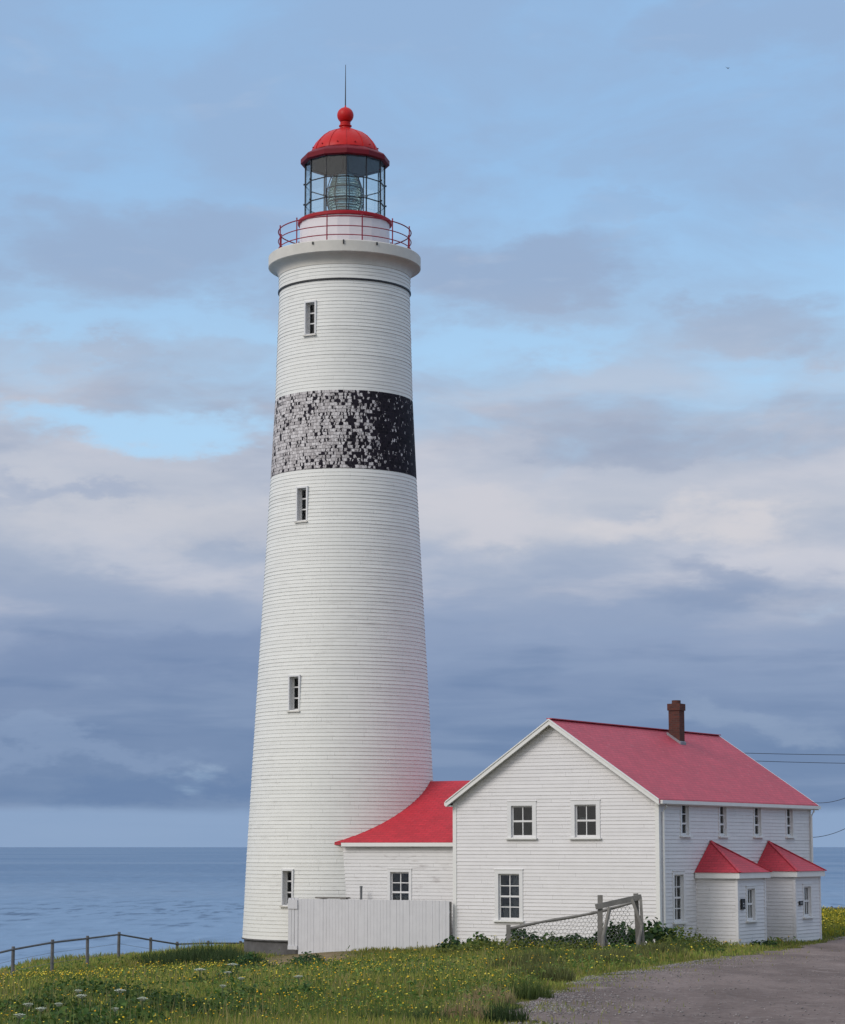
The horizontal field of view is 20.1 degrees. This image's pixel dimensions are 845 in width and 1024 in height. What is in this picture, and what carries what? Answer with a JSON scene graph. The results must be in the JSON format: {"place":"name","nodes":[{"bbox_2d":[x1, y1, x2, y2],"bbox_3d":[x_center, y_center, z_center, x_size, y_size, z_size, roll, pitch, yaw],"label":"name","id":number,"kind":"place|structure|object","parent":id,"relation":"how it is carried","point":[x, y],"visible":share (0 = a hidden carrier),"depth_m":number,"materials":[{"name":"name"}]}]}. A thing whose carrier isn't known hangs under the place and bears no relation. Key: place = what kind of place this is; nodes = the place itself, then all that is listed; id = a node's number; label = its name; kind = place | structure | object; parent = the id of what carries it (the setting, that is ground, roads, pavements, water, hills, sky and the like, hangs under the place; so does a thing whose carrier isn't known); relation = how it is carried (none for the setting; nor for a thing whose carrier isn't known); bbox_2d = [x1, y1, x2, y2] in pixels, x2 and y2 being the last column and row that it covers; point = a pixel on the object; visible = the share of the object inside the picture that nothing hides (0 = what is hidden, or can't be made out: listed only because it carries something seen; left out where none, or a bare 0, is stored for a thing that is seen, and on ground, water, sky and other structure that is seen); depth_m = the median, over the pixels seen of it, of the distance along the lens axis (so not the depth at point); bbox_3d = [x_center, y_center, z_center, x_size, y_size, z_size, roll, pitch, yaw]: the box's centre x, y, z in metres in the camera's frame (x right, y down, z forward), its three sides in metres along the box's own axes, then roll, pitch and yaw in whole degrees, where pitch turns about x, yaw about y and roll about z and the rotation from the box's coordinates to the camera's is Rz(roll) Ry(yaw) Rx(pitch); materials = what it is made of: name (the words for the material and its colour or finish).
{"place":"outdoors","nodes":[
{"label":"outdoors","id":0,"kind":"place"},
{"bbox_2d":[0,847,844,968],"bbox_3d":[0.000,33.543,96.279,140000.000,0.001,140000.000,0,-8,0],"label":"sea","id":1,"kind":"structure","parent":0,"point":[169,894],"depth_m":978.49,"materials":[{"name":"liquid"}]},
{"bbox_2d":[0,0,844,846],"label":"sky","id":2,"kind":"structure","parent":0,"point":[627,299],"materials":[{"name":"blue"}]},
{"bbox_2d":[0,906,844,1023],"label":"ground","id":3,"kind":"structure","parent":0,"point":[283,958],"depth_m":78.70,"materials":[{"name":"green plant"}]},
{"bbox_2d":[0,1003,35,1023],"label":"cow parsnip","id":4,"kind":"object","parent":3,"relation":"on","point":[27,1006],"visible":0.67,"depth_m":28.16,"materials":[{"name":"green plant"}]},
{"bbox_2d":[9,1013,30,1023],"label":"cow parsnip","id":5,"kind":"object","parent":3,"relation":"on","point":[22,1015],"visible":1,"depth_m":23.63,"materials":[{"name":"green plant"}]},
{"bbox_2d":[20,1007,62,1023],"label":"cow parsnip","id":6,"kind":"object","parent":3,"relation":"on","point":[44,1018],"visible":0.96,"depth_m":26.00,"materials":[{"name":"green plant"}]},
{"bbox_2d":[0,993,108,1017],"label":"leafy clump","id":7,"kind":"object","parent":3,"relation":"on","point":[38,1002],"visible":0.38,"depth_m":30.79,"materials":[{"name":"green plant"}]},
{"bbox_2d":[38,1003,83,1020],"bbox_3d":[-4.363,6.065,28.553,0.831,0.397,0.832,-5,-9,31],"label":"cow parsnip","id":8,"kind":"object","parent":3,"relation":"on","point":[57,1005],"visible":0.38,"depth_m":28.55,"materials":[{"name":"green plant"}]},
{"bbox_2d":[13,1006,129,1023],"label":"leafy clump","id":9,"kind":"object","parent":3,"relation":"on","point":[62,1014],"visible":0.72,"depth_m":26.36,"materials":[{"name":"green plant"}]},
{"bbox_2d":[24,977,130,996],"bbox_3d":[-5.587,7.872,39.297,2.026,0.440,1.633,0,-8,0],"label":"leafy clump","id":10,"kind":"object","parent":3,"relation":"on","point":[79,983],"visible":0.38,"depth_m":39.21,"materials":[{"name":"green plant"}]},
{"bbox_2d":[70,989,99,1004],"bbox_3d":[-4.760,6.763,32.775,0.798,0.415,0.835,8,-11,-43],"label":"cow parsnip","id":11,"kind":"object","parent":3,"relation":"on","point":[78,992],"visible":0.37,"depth_m":32.81,"materials":[{"name":"green plant"}]},
{"bbox_2d":[66,994,113,1019],"bbox_3d":[-4.267,6.270,30.034,0.813,0.419,0.833,7,-11,-41],"label":"cow parsnip","id":12,"kind":"object","parent":3,"relation":"on","point":[81,996],"visible":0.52,"depth_m":30.01,"materials":[{"name":"green plant"}]},
{"bbox_2d":[55,980,171,1001],"bbox_3d":[-4.703,7.353,36.337,2.021,0.448,1.598,0,-8,0],"label":"leafy clump","id":13,"kind":"object","parent":3,"relation":"on","point":[127,991],"visible":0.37,"depth_m":36.15,"materials":[{"name":"green plant"}]},
{"bbox_2d":[97,1007,136,1023],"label":"cow parsnip","id":14,"kind":"object","parent":3,"relation":"on","point":[115,1010],"visible":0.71,"depth_m":27.15,"materials":[{"name":"green plant"}]},
{"bbox_2d":[0,932,243,974],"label":"shore fence","id":15,"kind":"object","parent":3,"relation":"on","point":[87,938],"visible":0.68,"depth_m":87.54,"materials":[{"name":"grey wood"}]},
{"bbox_2d":[104,989,150,1013],"bbox_3d":[-3.921,6.432,31.109,0.811,0.441,0.864,6,-10,-35],"label":"cow parsnip","id":16,"kind":"object","parent":3,"relation":"on","point":[122,1002],"visible":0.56,"depth_m":31.06,"materials":[{"name":"green plant"}]},
{"bbox_2d":[116,997,170,1023],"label":"cow parsnip","id":17,"kind":"object","parent":3,"relation":"on","point":[136,1017],"visible":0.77,"depth_m":29.57,"materials":[{"name":"green plant"}]},
{"bbox_2d":[125,951,161,961],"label":"grass tussock","id":18,"kind":"object","parent":3,"relation":"on","point":[143,956],"depth_m":89.74,"materials":[{"name":"green plant"}]},
{"bbox_2d":[97,989,224,1017],"bbox_3d":[-3.599,6.726,32.578,1.852,0.425,1.472,0,-8,0],"label":"leafy clump","id":19,"kind":"object","parent":3,"relation":"on","point":[175,1002],"visible":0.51,"depth_m":32.39,"materials":[{"name":"green plant"}]},
{"bbox_2d":[138,947,190,965],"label":"grass tussock","id":20,"kind":"object","parent":3,"relation":"on","point":[155,958],"depth_m":85.33,"materials":[{"name":"green plant"}]},
{"bbox_2d":[158,945,198,955],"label":"grass tussock","id":21,"kind":"object","parent":3,"relation":"on","point":[178,950],"depth_m":89.60,"materials":[{"name":"green plant"}]},
{"bbox_2d":[161,941,242,965],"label":"grass tussock","id":22,"kind":"object","parent":3,"relation":"on","point":[195,955],"depth_m":83.24,"materials":[{"name":"green plant"}]},
{"bbox_2d":[188,968,217,983],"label":"cow parsnip","id":23,"kind":"object","parent":3,"relation":"on","point":[203,973],"visible":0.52,"depth_m":45.50,"materials":[{"name":"green plant"}]},
{"bbox_2d":[198,985,249,1004],"bbox_3d":[-2.938,7.135,35.041,0.823,0.398,0.805,0,-8,-3],"label":"cow parsnip","id":24,"kind":"object","parent":3,"relation":"on","point":[223,994],"visible":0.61,"depth_m":35.06,"materials":[{"name":"green plant"}]},
{"bbox_2d":[212,971,235,984],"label":"cow parsnip","id":25,"kind":"object","parent":3,"relation":"on","point":[227,976],"visible":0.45,"depth_m":44.59,"materials":[{"name":"green plant"}]},
{"bbox_2d":[196,948,262,965],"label":"grass tussock","id":26,"kind":"object","parent":3,"relation":"on","point":[225,957],"depth_m":81.31,"materials":[{"name":"green plant"}]},
{"bbox_2d":[212,963,246,977],"bbox_3d":[-3.868,9.337,48.264,0.805,0.444,0.798,1,-8,-8],"label":"cow parsnip","id":27,"kind":"object","parent":3,"relation":"on","point":[230,969],"visible":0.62,"depth_m":48.23,"materials":[{"name":"green plant"}]},
{"bbox_2d":[181,995,279,1018],"bbox_3d":[-2.706,6.855,32.866,1.632,0.407,1.300,0,-8,0],"label":"leafy clump","id":28,"kind":"object","parent":3,"relation":"on","point":[232,1003],"visible":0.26,"depth_m":32.77,"materials":[{"name":"green plant"}]},
{"bbox_2d":[218,977,266,997],"bbox_3d":[-2.797,7.420,37.024,0.841,0.417,0.811,6,-10,-36],"label":"cow parsnip","id":29,"kind":"object","parent":3,"relation":"on","point":[243,989],"visible":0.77,"depth_m":36.96,"materials":[{"name":"green plant"}]},
{"bbox_2d":[223,952,273,968],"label":"shrub","id":30,"kind":"object","parent":3,"relation":"on","point":[249,956],"visible":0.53,"depth_m":72.20,"materials":[{"name":"green plant"}]},
{"bbox_2d":[275,975,326,996],"bbox_3d":[-1.896,7.449,37.330,0.806,0.419,0.840,-2,-8,15],"label":"cow parsnip","id":31,"kind":"object","parent":3,"relation":"on","point":[302,987],"visible":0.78,"depth_m":37.25,"materials":[{"name":"green plant"}]},
{"bbox_2d":[286,951,327,965],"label":"shrub","id":32,"kind":"object","parent":3,"relation":"on","point":[304,958],"visible":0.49,"depth_m":65.75,"materials":[{"name":"green plant"}]},
{"bbox_2d":[242,65,432,954],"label":"lighthouse","id":33,"kind":"object","parent":3,"relation":"on","point":[342,750],"visible":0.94,"depth_m":90.24,"materials":[{"name":"white paint"}]},
{"bbox_2d":[279,869,293,906],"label":"window","id":34,"kind":"structure","parent":33,"relation":"in","point":[284,872],"depth_m":87.93,"materials":[{"name":"white paint"}]},
{"bbox_2d":[286,675,300,711],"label":"window","id":35,"kind":"structure","parent":33,"relation":"in","point":[291,678],"depth_m":89.23,"materials":[{"name":"white paint"}]},
{"bbox_2d":[294,486,308,522],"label":"window","id":36,"kind":"structure","parent":33,"relation":"in","point":[299,490],"depth_m":90.54,"materials":[{"name":"white paint"}]},
{"bbox_2d":[303,300,316,336],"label":"window","id":37,"kind":"structure","parent":33,"relation":"in","point":[307,304],"depth_m":91.72,"materials":[{"name":"white paint"}]},
{"bbox_2d":[288,898,451,953],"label":"board fence","id":38,"kind":"object","parent":3,"relation":"on","point":[323,925],"visible":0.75,"depth_m":85.52,"materials":[{"name":"white wood"}]},
{"bbox_2d":[315,897,349,898],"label":"plank shelf","id":39,"kind":"object","parent":38,"relation":"on","point":[333,897],"visible":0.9,"depth_m":86.49,"materials":[{"name":"grey wood"}]},
{"bbox_2d":[350,1002,406,1023],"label":"grass tussock","id":40,"kind":"object","parent":3,"relation":"on","point":[375,1016],"depth_m":30.39,"materials":[{"name":"green plant"}]},
{"bbox_2d":[334,781,469,934],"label":"link building","id":41,"kind":"structure","parent":3,"relation":"on","point":[414,839],"depth_m":86.61,"materials":[{"name":"white paint"}]},
{"bbox_2d":[360,886,362,899],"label":"vent pipe","id":42,"kind":"object","parent":41,"relation":"attached to","point":[361,887],"visible":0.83,"depth_m":86.42,"materials":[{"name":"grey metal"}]},
{"bbox_2d":[387,868,411,899],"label":"window","id":43,"kind":"structure","parent":41,"relation":"in","point":[390,871],"depth_m":86.24,"materials":[{"name":"white paint"}]},
{"bbox_2d":[0,905,844,1023],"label":"yellow wildflowers","id":44,"kind":"object","parent":3,"relation":"on","point":[77,975],"visible":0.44,"depth_m":40.38,"materials":[{"name":"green plant"}]},
{"bbox_2d":[0,927,844,1022],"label":"meadow herbs","id":45,"kind":"object","parent":3,"relation":"on","point":[355,971],"visible":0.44,"depth_m":42.03,"materials":[{"name":"green plant"}]},
{"bbox_2d":[395,1002,454,1023],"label":"grass tussock","id":46,"kind":"object","parent":3,"relation":"on","point":[427,1014],"depth_m":28.89,"materials":[{"name":"green plant"}]},
{"bbox_2d":[435,935,463,950],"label":"broad leaf plant","id":47,"kind":"object","parent":3,"relation":"on","point":[456,943],"visible":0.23,"depth_m":77.72,"materials":[{"name":"green plant"}]},
{"bbox_2d":[432,941,472,954],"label":"scrub plant","id":48,"kind":"object","parent":3,"relation":"on","point":[453,947],"visible":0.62,"depth_m":74.65,"materials":[{"name":"green plant"}]},
{"bbox_2d":[436,991,487,1022],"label":"grass tussock","id":49,"kind":"object","parent":3,"relation":"on","point":[450,1010],"depth_m":29.82,"materials":[{"name":"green plant"}]},
{"bbox_2d":[458,931,494,948],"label":"broad leaf plant","id":50,"kind":"object","parent":3,"relation":"on","point":[479,936],"visible":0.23,"depth_m":76.28,"materials":[{"name":"green plant"}]},
{"bbox_2d":[458,936,500,952],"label":"scrub plant","id":51,"kind":"object","parent":3,"relation":"on","point":[469,948],"visible":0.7,"depth_m":73.26,"materials":[{"name":"green plant"}]},
{"bbox_2d":[457,981,516,1004],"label":"grass tussock","id":52,"kind":"object","parent":3,"relation":"on","point":[507,996],"depth_m":34.74,"materials":[{"name":"green plant"}]},
{"bbox_2d":[479,997,534,1023],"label":"grass tussock","id":53,"kind":"object","parent":3,"relation":"on","point":[503,1014],"depth_m":29.35,"materials":[{"name":"green plant"}]},
{"bbox_2d":[492,936,545,950],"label":"scrub plant","id":54,"kind":"object","parent":3,"relation":"on","point":[510,945],"visible":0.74,"depth_m":71.62,"materials":[{"name":"green plant"}]},
{"bbox_2d":[500,924,539,948],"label":"broad leaf plant","id":55,"kind":"object","parent":3,"relation":"on","point":[515,932],"visible":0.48,"depth_m":73.02,"materials":[{"name":"green plant"}]},
{"bbox_2d":[487,973,554,999],"bbox_3d":[1.544,7.402,37.351,1.107,0.499,1.100,0,-8,0],"label":"grass tussock","id":56,"kind":"object","parent":3,"relation":"on","point":[538,991],"depth_m":37.20,"materials":[{"name":"green plant"}]},
{"bbox_2d":[483,944,565,968],"bbox_3d":[2.266,9.932,53.132,1.971,0.778,1.901,0,-8,0],"label":"grass tussock","id":57,"kind":"object","parent":3,"relation":"on","point":[526,957],"depth_m":52.92,"materials":[{"name":"green plant"}]},
{"bbox_2d":[502,956,581,982],"bbox_3d":[2.203,8.660,45.246,1.402,0.605,1.635,-4,-9,26],"label":"grass tussock","id":58,"kind":"object","parent":3,"relation":"on","point":[560,975],"depth_m":45.04,"materials":[{"name":"green plant"}]},
{"bbox_2d":[536,931,564,948],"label":"broad leaf plant","id":59,"kind":"object","parent":3,"relation":"on","point":[543,939],"visible":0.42,"depth_m":73.07,"materials":[{"name":"green plant"}]},
{"bbox_2d":[531,939,577,950],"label":"scrub plant","id":60,"kind":"object","parent":3,"relation":"on","point":[552,943],"visible":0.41,"depth_m":71.20,"materials":[{"name":"green plant"}]},
{"bbox_2d":[524,944,590,959],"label":"grass tussock","id":61,"kind":"object","parent":3,"relation":"on","point":[555,953],"depth_m":58.40,"materials":[{"name":"green plant"}]},
{"bbox_2d":[506,902,631,949],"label":"netting fence","id":62,"kind":"object","parent":3,"relation":"on","point":[509,928],"visible":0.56,"depth_m":72.68,"materials":[{"name":"metal"}]},
{"bbox_2d":[556,933,595,948],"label":"broad leaf plant","id":63,"kind":"object","parent":3,"relation":"on","point":[570,938],"visible":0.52,"depth_m":72.95,"materials":[{"name":"green plant"}]},
{"bbox_2d":[560,938,606,950],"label":"scrub plant","id":64,"kind":"object","parent":3,"relation":"on","point":[584,943],"visible":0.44,"depth_m":70.96,"materials":[{"name":"green plant"}]},
{"bbox_2d":[562,947,639,967],"bbox_3d":[4.205,10.462,56.093,1.858,0.537,1.854,0,-8,0],"label":"grass tussock","id":65,"kind":"object","parent":3,"relation":"on","point":[608,958],"depth_m":55.87,"materials":[{"name":"green plant"}]},
{"bbox_2d":[588,919,641,948],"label":"broad leaf plant","id":66,"kind":"object","parent":3,"relation":"on","point":[622,933],"visible":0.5,"depth_m":73.32,"materials":[{"name":"green plant"}]},
{"bbox_2d":[604,938,634,950],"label":"scrub plant","id":67,"kind":"object","parent":3,"relation":"on","point":[623,944],"visible":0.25,"depth_m":70.67,"materials":[{"name":"green plant"}]},
{"bbox_2d":[595,893,644,948],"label":"timber frame","id":68,"kind":"object","parent":3,"relation":"on","point":[635,899],"visible":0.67,"depth_m":72.02,"materials":[{"name":"grey wood"}]},
{"bbox_2d":[596,943,660,960],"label":"grass tussock","id":69,"kind":"object","parent":3,"relation":"on","point":[625,951],"depth_m":62.84,"materials":[{"name":"green plant"}]},
{"bbox_2d":[444,700,826,944],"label":"keepers house","id":70,"kind":"structure","parent":3,"relation":"on","point":[675,824],"depth_m":83.18,"materials":[{"name":"white paint"}]},
{"bbox_2d":[492,869,524,921],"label":"window","id":71,"kind":"structure","parent":70,"relation":"in","point":[512,912],"depth_m":83.19,"materials":[{"name":"white paint"}]},
{"bbox_2d":[505,801,537,838],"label":"window","id":72,"kind":"structure","parent":70,"relation":"in","point":[510,804],"depth_m":83.25,"materials":[{"name":"white paint"}]},
{"bbox_2d":[568,799,601,838],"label":"window","id":73,"kind":"structure","parent":70,"relation":"in","point":[580,802],"depth_m":82.02,"materials":[{"name":"white paint"}]},
{"bbox_2d":[672,870,688,923],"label":"window","id":74,"kind":"structure","parent":70,"relation":"in","point":[681,873],"depth_m":81.70,"materials":[{"name":"white paint"}]},
{"bbox_2d":[680,805,692,836],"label":"window","id":75,"kind":"structure","parent":70,"relation":"in","point":[686,808],"depth_m":82.56,"materials":[{"name":"white paint"}]},
{"bbox_2d":[718,807,730,837],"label":"window","id":76,"kind":"structure","parent":70,"relation":"in","point":[724,815],"depth_m":85.33,"materials":[{"name":"white paint"}]},
{"bbox_2d":[741,899,744,908],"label":"wall plaque","id":77,"kind":"object","parent":70,"relation":"attached to","point":[742,903],"depth_m":82.12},
{"bbox_2d":[753,808,764,837],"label":"window","id":78,"kind":"structure","parent":70,"relation":"in","point":[759,834],"depth_m":87.99,"materials":[{"name":"white paint"}]},
{"bbox_2d":[785,809,796,837],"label":"window","id":79,"kind":"structure","parent":70,"relation":"in","point":[791,811],"depth_m":90.65,"materials":[{"name":"white paint"}]},
{"bbox_2d":[627,917,681,944],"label":"broad leaf plant","id":80,"kind":"object","parent":3,"relation":"on","point":[656,932],"visible":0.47,"depth_m":74.65,"materials":[{"name":"green plant"}]},
{"bbox_2d":[630,940,687,957],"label":"grass tussock","id":81,"kind":"object","parent":3,"relation":"on","point":[663,947],"depth_m":66.32,"materials":[{"name":"green plant"}]},
{"bbox_2d":[654,927,690,944],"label":"broad leaf plant","id":82,"kind":"object","parent":3,"relation":"on","point":[675,928],"visible":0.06,"depth_m":76.19,"materials":[{"name":"green plant"}]},
{"bbox_2d":[652,938,710,953],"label":"grass tussock","id":83,"kind":"object","parent":3,"relation":"on","point":[686,945],"depth_m":69.72,"materials":[{"name":"green plant"}]},
{"bbox_2d":[657,925,714,947],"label":"scrub plant","id":84,"kind":"object","parent":3,"relation":"on","point":[695,937],"visible":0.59,"depth_m":72.42,"materials":[{"name":"green plant"}]},
{"bbox_2d":[694,943,726,952],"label":"scrub plant","id":85,"kind":"object","parent":3,"relation":"on","point":[712,949],"visible":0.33,"depth_m":70.36,"materials":[{"name":"green plant"}]},
{"bbox_2d":[693,936,730,949],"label":"scrub plant","id":86,"kind":"object","parent":3,"relation":"on","point":[718,944],"visible":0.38,"depth_m":74.73,"materials":[{"name":"green plant"}]},
{"bbox_2d":[749,940,775,945],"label":"weed","id":87,"kind":"object","parent":3,"relation":"on","point":[766,942],"visible":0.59,"depth_m":82.47,"materials":[{"name":"green plant"}]},
{"bbox_2d":[821,906,844,910],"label":"shore fence","id":88,"kind":"object","parent":3,"relation":"on","point":[832,907],"visible":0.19,"depth_m":128.26,"materials":[{"name":"grey wood"}]},
{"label":"utility pole","id":89,"kind":"object","parent":3,"relation":"on","visible":0},
{"bbox_2d":[751,753,827,754],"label":"overhead cable","id":90,"kind":"object","parent":89,"relation":"attached to","point":[795,754],"visible":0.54,"depth_m":111.14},
{"bbox_2d":[763,761,819,762],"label":"overhead cable","id":91,"kind":"object","parent":89,"relation":"attached to","point":[798,762],"visible":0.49,"depth_m":111.81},
{"bbox_2d":[504,936,844,1023],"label":"road","id":92,"kind":"structure","parent":0,"point":[764,993],"depth_m":39.14,"materials":[{"name":"grey gravel"}]}
]}

